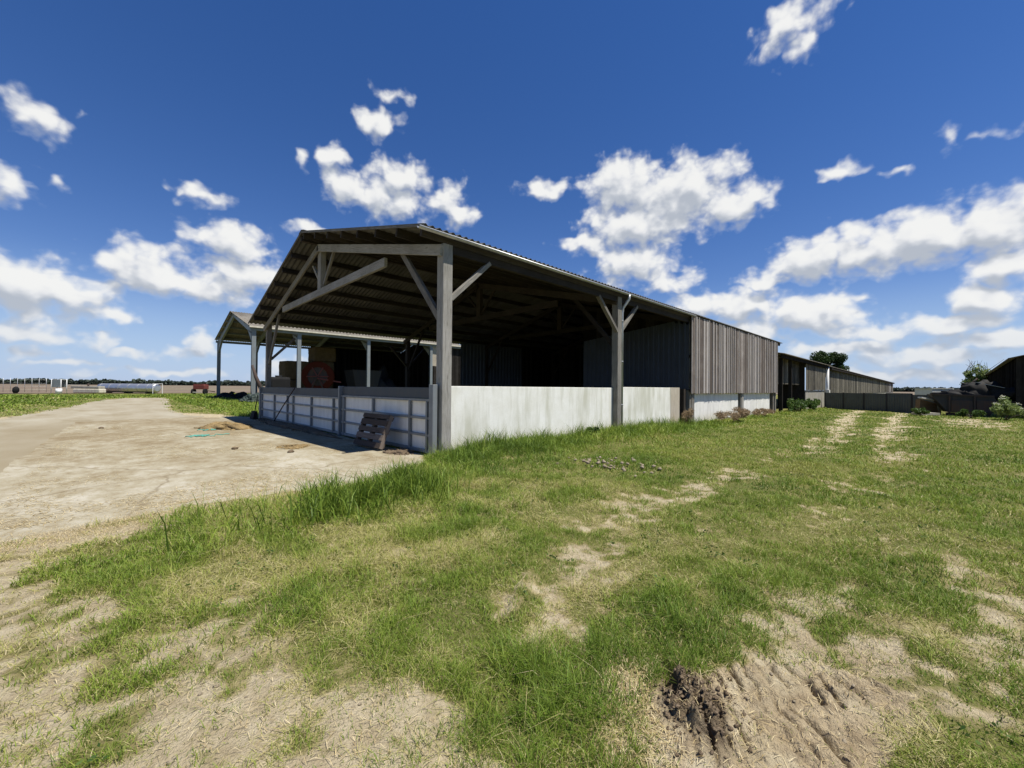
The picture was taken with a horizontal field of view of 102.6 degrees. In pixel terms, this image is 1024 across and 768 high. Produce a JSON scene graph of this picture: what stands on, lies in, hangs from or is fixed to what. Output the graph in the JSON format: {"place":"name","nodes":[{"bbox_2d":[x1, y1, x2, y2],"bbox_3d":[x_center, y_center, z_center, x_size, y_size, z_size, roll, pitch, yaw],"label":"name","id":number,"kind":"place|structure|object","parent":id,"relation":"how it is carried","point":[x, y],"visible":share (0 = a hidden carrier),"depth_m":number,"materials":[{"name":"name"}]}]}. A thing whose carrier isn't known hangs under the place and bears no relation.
{"place":"outdoors","nodes":[
{"label":"outdoors","id":0,"kind":"place"},
{"bbox_2d":[0,398,203,472],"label":"dirt road","id":1,"kind":"structure","parent":0,"point":[23,435],"depth_m":17.84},
{"bbox_2d":[0,384,264,392],"bbox_3d":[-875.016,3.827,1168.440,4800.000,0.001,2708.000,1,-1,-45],"label":"ploughed field","id":2,"kind":"structure","parent":0,"point":[29,388],"depth_m":127.34,"materials":[{"name":"brown soil"}]},
{"bbox_2d":[12,386,19,392],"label":"black barrel","id":3,"kind":"object","parent":2,"relation":"on","point":[15,389],"visible":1,"depth_m":59.81,"materials":[{"name":"plastic"}]},
{"bbox_2d":[1,378,69,391],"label":"wire fence","id":4,"kind":"object","parent":2,"relation":"on","point":[10,379],"visible":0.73,"depth_m":67.99,"materials":[{"name":"metal"}]},
{"bbox_2d":[50,379,66,393],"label":"livestock crate","id":5,"kind":"object","parent":2,"relation":"on","point":[57,383],"visible":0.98,"depth_m":61.58,"materials":[{"name":"white paint"}]},
{"bbox_2d":[71,383,105,392],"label":"water trough","id":6,"kind":"object","parent":2,"relation":"on","point":[90,389],"visible":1,"depth_m":64.98,"materials":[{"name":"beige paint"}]},
{"bbox_2d":[309,361,333,370],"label":"straw bale","id":7,"kind":"object","parent":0,"point":[331,364],"visible":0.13,"depth_m":47.97},
{"bbox_2d":[308,347,335,361],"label":"straw bale","id":8,"kind":"object","parent":7,"relation":"on","point":[321,354],"visible":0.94,"depth_m":47.63},
{"bbox_2d":[154,414,726,555],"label":"coarse grass","id":9,"kind":"structure","parent":0,"point":[412,476],"depth_m":5.28,"materials":[{"name":"green plant"}]},
{"bbox_2d":[0,393,1023,767],"bbox_3d":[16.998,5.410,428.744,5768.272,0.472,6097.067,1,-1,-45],"label":"ground","id":10,"kind":"structure","parent":0,"point":[778,687],"depth_m":2.28,"materials":[{"name":"soil"}]},
{"bbox_2d":[97,383,162,393],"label":"silver tank","id":11,"kind":"object","parent":10,"relation":"on","point":[137,388],"visible":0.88,"depth_m":66.26,"materials":[{"name":"metal"}]},
{"bbox_2d":[0,378,264,385],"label":"wood","id":12,"kind":"object","parent":10,"relation":"on","point":[95,381],"visible":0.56,"depth_m":735.28,"materials":[{"name":"green plant"}]},
{"bbox_2d":[190,385,214,393],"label":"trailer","id":13,"kind":"object","parent":10,"relation":"on","point":[203,387],"visible":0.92,"depth_m":63.49,"materials":[{"name":"red paint"}]},
{"bbox_2d":[0,417,422,541],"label":"concrete yard","id":14,"kind":"structure","parent":10,"relation":"on","point":[164,471],"depth_m":7.53,"materials":[{"name":"beige concrete"}]},
{"bbox_2d":[0,420,371,530],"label":"chopped straw","id":15,"kind":"object","parent":14,"relation":"on","point":[32,522],"visible":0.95,"depth_m":5.82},
{"bbox_2d":[185,433,228,436],"bbox_3d":[-8.887,1.498,11.973,1.039,0.052,0.443,1,-1,-29],"label":"baler twine","id":16,"kind":"object","parent":14,"relation":"on","point":[202,435],"visible":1,"depth_m":11.90,"materials":[{"name":"teal plastic"}]},
{"bbox_2d":[194,421,254,429],"bbox_3d":[-10.106,1.454,14.478,1.740,0.263,2.564,1,-1,-45],"label":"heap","id":17,"kind":"object","parent":14,"relation":"on","point":[225,425],"visible":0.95,"depth_m":13.92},
{"bbox_2d":[250,395,257,418],"bbox_3d":[-11.353,1.018,18.148,0.317,1.037,0.570,1,-1,-45],"label":"yard scraper","id":18,"kind":"object","parent":14,"relation":"on","point":[254,414],"visible":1,"depth_m":17.96,"materials":[{"name":"black rubber"}]},
{"bbox_2d":[274,387,294,420],"bbox_3d":[-8.805,0.834,15.799,1.606,1.419,0.064,0,-1,34],"label":"iron bar","id":19,"kind":"object","parent":14,"relation":"on","point":[284,403],"visible":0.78,"depth_m":15.72,"materials":[{"name":"metal"}]},
{"bbox_2d":[276,444,309,448],"bbox_3d":[-5.357,1.536,10.036,0.888,0.106,0.775,0,-1,22],"label":"wooden plank","id":20,"kind":"object","parent":14,"relation":"on","point":[295,446],"visible":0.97,"depth_m":9.94,"materials":[{"name":"beige wood"}]},
{"bbox_2d":[255,418,341,438],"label":"swept litter","id":21,"kind":"object","parent":14,"relation":"on","point":[302,428],"visible":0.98,"depth_m":14.11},
{"bbox_2d":[353,413,393,449],"bbox_3d":[-3.389,1.130,10.008,1.223,0.798,0.428,0,-1,42],"label":"wooden pallet","id":22,"kind":"object","parent":14,"relation":"on","point":[375,421],"visible":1,"depth_m":9.89,"materials":[{"name":"grey wood"}]},
{"bbox_2d":[383,447,414,455],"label":"swept litter","id":23,"kind":"object","parent":14,"relation":"on","point":[402,451],"visible":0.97,"depth_m":9.18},
{"bbox_2d":[212,391,247,398],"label":"tarpaulin heap","id":24,"kind":"object","parent":10,"relation":"on","point":[231,394],"visible":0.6,"depth_m":46.62,"materials":[{"name":"black plastic"}]},
{"bbox_2d":[239,392,258,402],"bbox_3d":[-22.528,1.196,36.225,2.363,0.934,2.574,0,-1,20],"label":"debris pile","id":25,"kind":"object","parent":10,"relation":"on","point":[250,397],"visible":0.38,"depth_m":35.53,"materials":[{"name":"grey concrete"}]},
{"bbox_2d":[251,365,262,387],"bbox_3d":[-22.352,-0.068,36.766,2.161,3.292,0.571,1,0,-8],"label":"auger arm","id":26,"kind":"object","parent":10,"relation":"on","point":[258,382],"visible":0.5,"depth_m":36.69},
{"bbox_2d":[271,375,289,387],"bbox_3d":[-20.605,0.465,36.167,1.700,2.430,1.300,1,-1,-45],"label":"black tank","id":27,"kind":"object","parent":10,"relation":"on","point":[278,381],"visible":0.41,"depth_m":35.80,"materials":[{"name":"plastic"}]},
{"bbox_2d":[290,380,305,394],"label":"straw bale","id":28,"kind":"object","parent":10,"relation":"on","point":[292,383],"visible":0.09,"depth_m":45.20},
{"bbox_2d":[279,361,308,379],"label":"straw bale","id":29,"kind":"object","parent":28,"relation":"on","point":[287,368],"visible":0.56,"depth_m":45.15},
{"bbox_2d":[301,361,340,387],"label":"hose reel","id":30,"kind":"object","parent":10,"relation":"on","point":[316,374],"visible":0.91,"depth_m":43.89,"materials":[{"name":"orange paint"}]},
{"bbox_2d":[215,311,460,394],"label":"steel shed","id":31,"kind":"structure","parent":10,"relation":"on","point":[367,353],"depth_m":53.23,"materials":[{"name":"beige paint"}]},
{"bbox_2d":[344,370,381,386],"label":"hopper trailer","id":32,"kind":"object","parent":10,"relation":"on","point":[355,378],"visible":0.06,"depth_m":48.35,"materials":[{"name":"grey metal"}]},
{"bbox_2d":[354,364,397,397],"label":"sheeted heap","id":33,"kind":"object","parent":10,"relation":"on","point":[385,380],"visible":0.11,"depth_m":52.04,"materials":[{"name":"black plastic"}]},
{"bbox_2d":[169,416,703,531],"bbox_3d":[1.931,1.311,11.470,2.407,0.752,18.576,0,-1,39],"label":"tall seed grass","id":34,"kind":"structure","parent":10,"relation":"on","point":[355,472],"depth_m":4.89,"materials":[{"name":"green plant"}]},
{"bbox_2d":[0,546,1000,767],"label":"pebbles","id":35,"kind":"object","parent":10,"relation":"on","point":[385,716],"visible":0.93,"depth_m":1.95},
{"bbox_2d":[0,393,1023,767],"bbox_3d":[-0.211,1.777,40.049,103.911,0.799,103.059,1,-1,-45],"label":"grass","id":36,"kind":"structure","parent":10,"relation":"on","point":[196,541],"depth_m":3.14,"materials":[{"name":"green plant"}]},
{"bbox_2d":[0,463,1023,767],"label":"straw litter","id":37,"kind":"object","parent":10,"relation":"on","point":[628,679],"visible":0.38,"depth_m":2.00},
{"bbox_2d":[248,223,780,452],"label":"timber barn","id":38,"kind":"structure","parent":10,"relation":"on","point":[552,348],"depth_m":18.25,"materials":[{"name":"wood"}]},
{"bbox_2d":[261,387,337,433],"bbox_3d":[-8.363,0.841,15.684,0.103,1.400,8.940,1,-1,-45],"label":"feed barrier","id":39,"kind":"object","parent":38,"relation":"on","point":[318,409],"visible":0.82,"depth_m":14.88,"materials":[{"name":"metal"}]},
{"bbox_2d":[338,386,428,453],"bbox_3d":[-3.529,0.821,10.767,0.150,1.520,4.830,1,-1,-45],"label":"feed barrier","id":40,"kind":"object","parent":38,"relation":"on","point":[407,409],"visible":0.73,"depth_m":10.23,"materials":[{"name":"metal"}]},
{"bbox_2d":[75,448,1023,765],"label":"broadleaf weeds","id":41,"kind":"object","parent":10,"relation":"on","point":[567,560],"visible":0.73,"depth_m":3.45,"materials":[{"name":"green plant"}]},
{"bbox_2d":[585,427,599,432],"bbox_3d":[2.348,1.435,12.142,0.478,0.373,0.493,1,-1,-45],"label":"leafy weed","id":42,"kind":"object","parent":10,"relation":"on","point":[590,429],"visible":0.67,"depth_m":12.08,"materials":[{"name":"green plant"}]},
{"bbox_2d":[556,456,661,477],"bbox_3d":[1.895,1.516,7.883,1.716,0.122,1.949,1,-1,-45],"label":"rubble","id":43,"kind":"object","parent":10,"relation":"on","point":[588,461],"visible":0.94,"depth_m":7.70,"materials":[{"name":"grey stone"}]},
{"bbox_2d":[681,408,694,424],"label":"dry weeds","id":44,"kind":"object","parent":10,"relation":"on","point":[686,413],"visible":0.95,"depth_m":17.01,"materials":[{"name":"brown plant"}]},
{"bbox_2d":[624,660,752,758],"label":"loose soil","id":45,"kind":"structure","parent":10,"relation":"on","point":[700,707],"depth_m":1.92,"materials":[{"name":"brown soil"}]},
{"bbox_2d":[714,406,750,420],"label":"dry weeds","id":46,"kind":"object","parent":10,"relation":"on","point":[743,413],"visible":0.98,"depth_m":18.98,"materials":[{"name":"brown plant"}]},
{"bbox_2d":[752,407,775,415],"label":"dry weeds","id":47,"kind":"object","parent":10,"relation":"on","point":[759,411],"visible":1,"depth_m":23.08,"materials":[{"name":"brown plant"}]},
{"bbox_2d":[787,398,808,411],"bbox_3d":[21.381,1.562,30.682,4.948,1.163,1.241,1,-1,-45],"label":"nettle clump","id":48,"kind":"object","parent":10,"relation":"on","point":[796,404],"visible":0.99,"depth_m":30.22,"materials":[{"name":"green plant"}]},
{"bbox_2d":[778,352,830,411],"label":"plank shed","id":49,"kind":"structure","parent":10,"relation":"on","point":[791,376],"depth_m":35.66,"materials":[{"name":"grey wood"}]},
{"bbox_2d":[805,398,820,408],"bbox_3d":[25.287,1.679,34.483,4.128,1.061,0.959,1,-1,-45],"label":"nettle clump","id":50,"kind":"object","parent":10,"relation":"on","point":[813,404],"visible":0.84,"depth_m":33.86,"materials":[{"name":"green plant"}]},
{"bbox_2d":[809,350,849,370],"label":"broad tree","id":51,"kind":"object","parent":10,"relation":"on","point":[836,359],"visible":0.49,"depth_m":77.53,"materials":[{"name":"green plant"}]},
{"bbox_2d":[805,364,894,393],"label":"long shed","id":52,"kind":"structure","parent":10,"relation":"on","point":[842,381],"depth_m":58.98,"materials":[{"name":"grey wood"}]},
{"bbox_2d":[824,392,940,413],"bbox_3d":[31.908,1.632,36.045,0.140,1.710,9.841,1,0,-9],"label":"metal fence","id":53,"kind":"object","parent":10,"relation":"on","point":[896,402],"visible":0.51,"depth_m":36.09,"materials":[{"name":"grey metal"}]},
{"bbox_2d":[910,407,929,415],"bbox_3d":[27.383,1.822,27.507,1.906,0.595,0.987,1,-1,-45],"label":"weed clump","id":54,"kind":"object","parent":10,"relation":"on","point":[918,411],"visible":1,"depth_m":27.25,"materials":[{"name":"green plant"}]},
{"bbox_2d":[911,412,939,414],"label":"concrete slab","id":55,"kind":"structure","parent":10,"relation":"on","point":[913,413],"depth_m":28.64,"materials":[{"name":"grey concrete"}]},
{"bbox_2d":[893,387,958,391],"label":"wood","id":56,"kind":"object","parent":10,"relation":"on","point":[905,389],"visible":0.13,"depth_m":649.10,"materials":[{"name":"green plant"}]},
{"bbox_2d":[915,397,938,412],"bbox_3d":[31.113,1.597,30.665,1.518,1.274,0.550,1,0,0],"label":"wooden bin","id":57,"kind":"object","parent":10,"relation":"on","point":[928,406],"visible":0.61,"depth_m":30.59,"materials":[{"name":"brown wood"}]},
{"bbox_2d":[913,388,953,394],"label":"box trailer","id":58,"kind":"object","parent":10,"relation":"on","point":[922,391],"visible":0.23,"depth_m":43.47,"materials":[{"name":"white paint"}]},
{"bbox_2d":[955,409,985,417],"bbox_3d":[27.438,1.768,24.558,1.983,0.555,1.243,1,-1,-45],"label":"weed clump","id":59,"kind":"object","parent":10,"relation":"on","point":[965,413],"visible":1,"depth_m":24.67,"materials":[{"name":"green plant"}]},
{"bbox_2d":[927,393,1015,416],"bbox_3d":[32.399,1.456,29.034,4.212,1.550,2.010,0,-1,38],"label":"rusty skip","id":60,"kind":"object","parent":10,"relation":"on","point":[950,404],"visible":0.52,"depth_m":28.60,"materials":[{"name":"metal"}]},
{"bbox_2d":[932,380,1014,399],"bbox_3d":[32.736,0.368,28.733,4.918,1.366,1.636,0,-1,35],"label":"tarpaulin heap","id":61,"kind":"object","parent":60,"relation":"on","point":[978,388],"visible":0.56,"depth_m":28.30,"materials":[{"name":"black plastic"}]},
{"bbox_2d":[959,360,1002,384],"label":"young tree","id":62,"kind":"object","parent":10,"relation":"on","point":[970,377],"visible":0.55,"depth_m":55.63,"materials":[{"name":"green plant"}]},
{"bbox_2d":[985,355,1023,418],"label":"black barn","id":63,"kind":"structure","parent":10,"relation":"on","point":[1008,373],"depth_m":28.21,"materials":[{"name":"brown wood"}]},
{"bbox_2d":[989,395,1023,419],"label":"flowering shrub","id":64,"kind":"object","parent":10,"relation":"on","point":[1007,408],"visible":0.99,"depth_m":22.19,"materials":[{"name":"green plant"}]},
{"bbox_2d":[0,0,1023,389],"label":"sky","id":65,"kind":"structure","parent":0,"point":[846,177],"materials":[{"name":"blue"}]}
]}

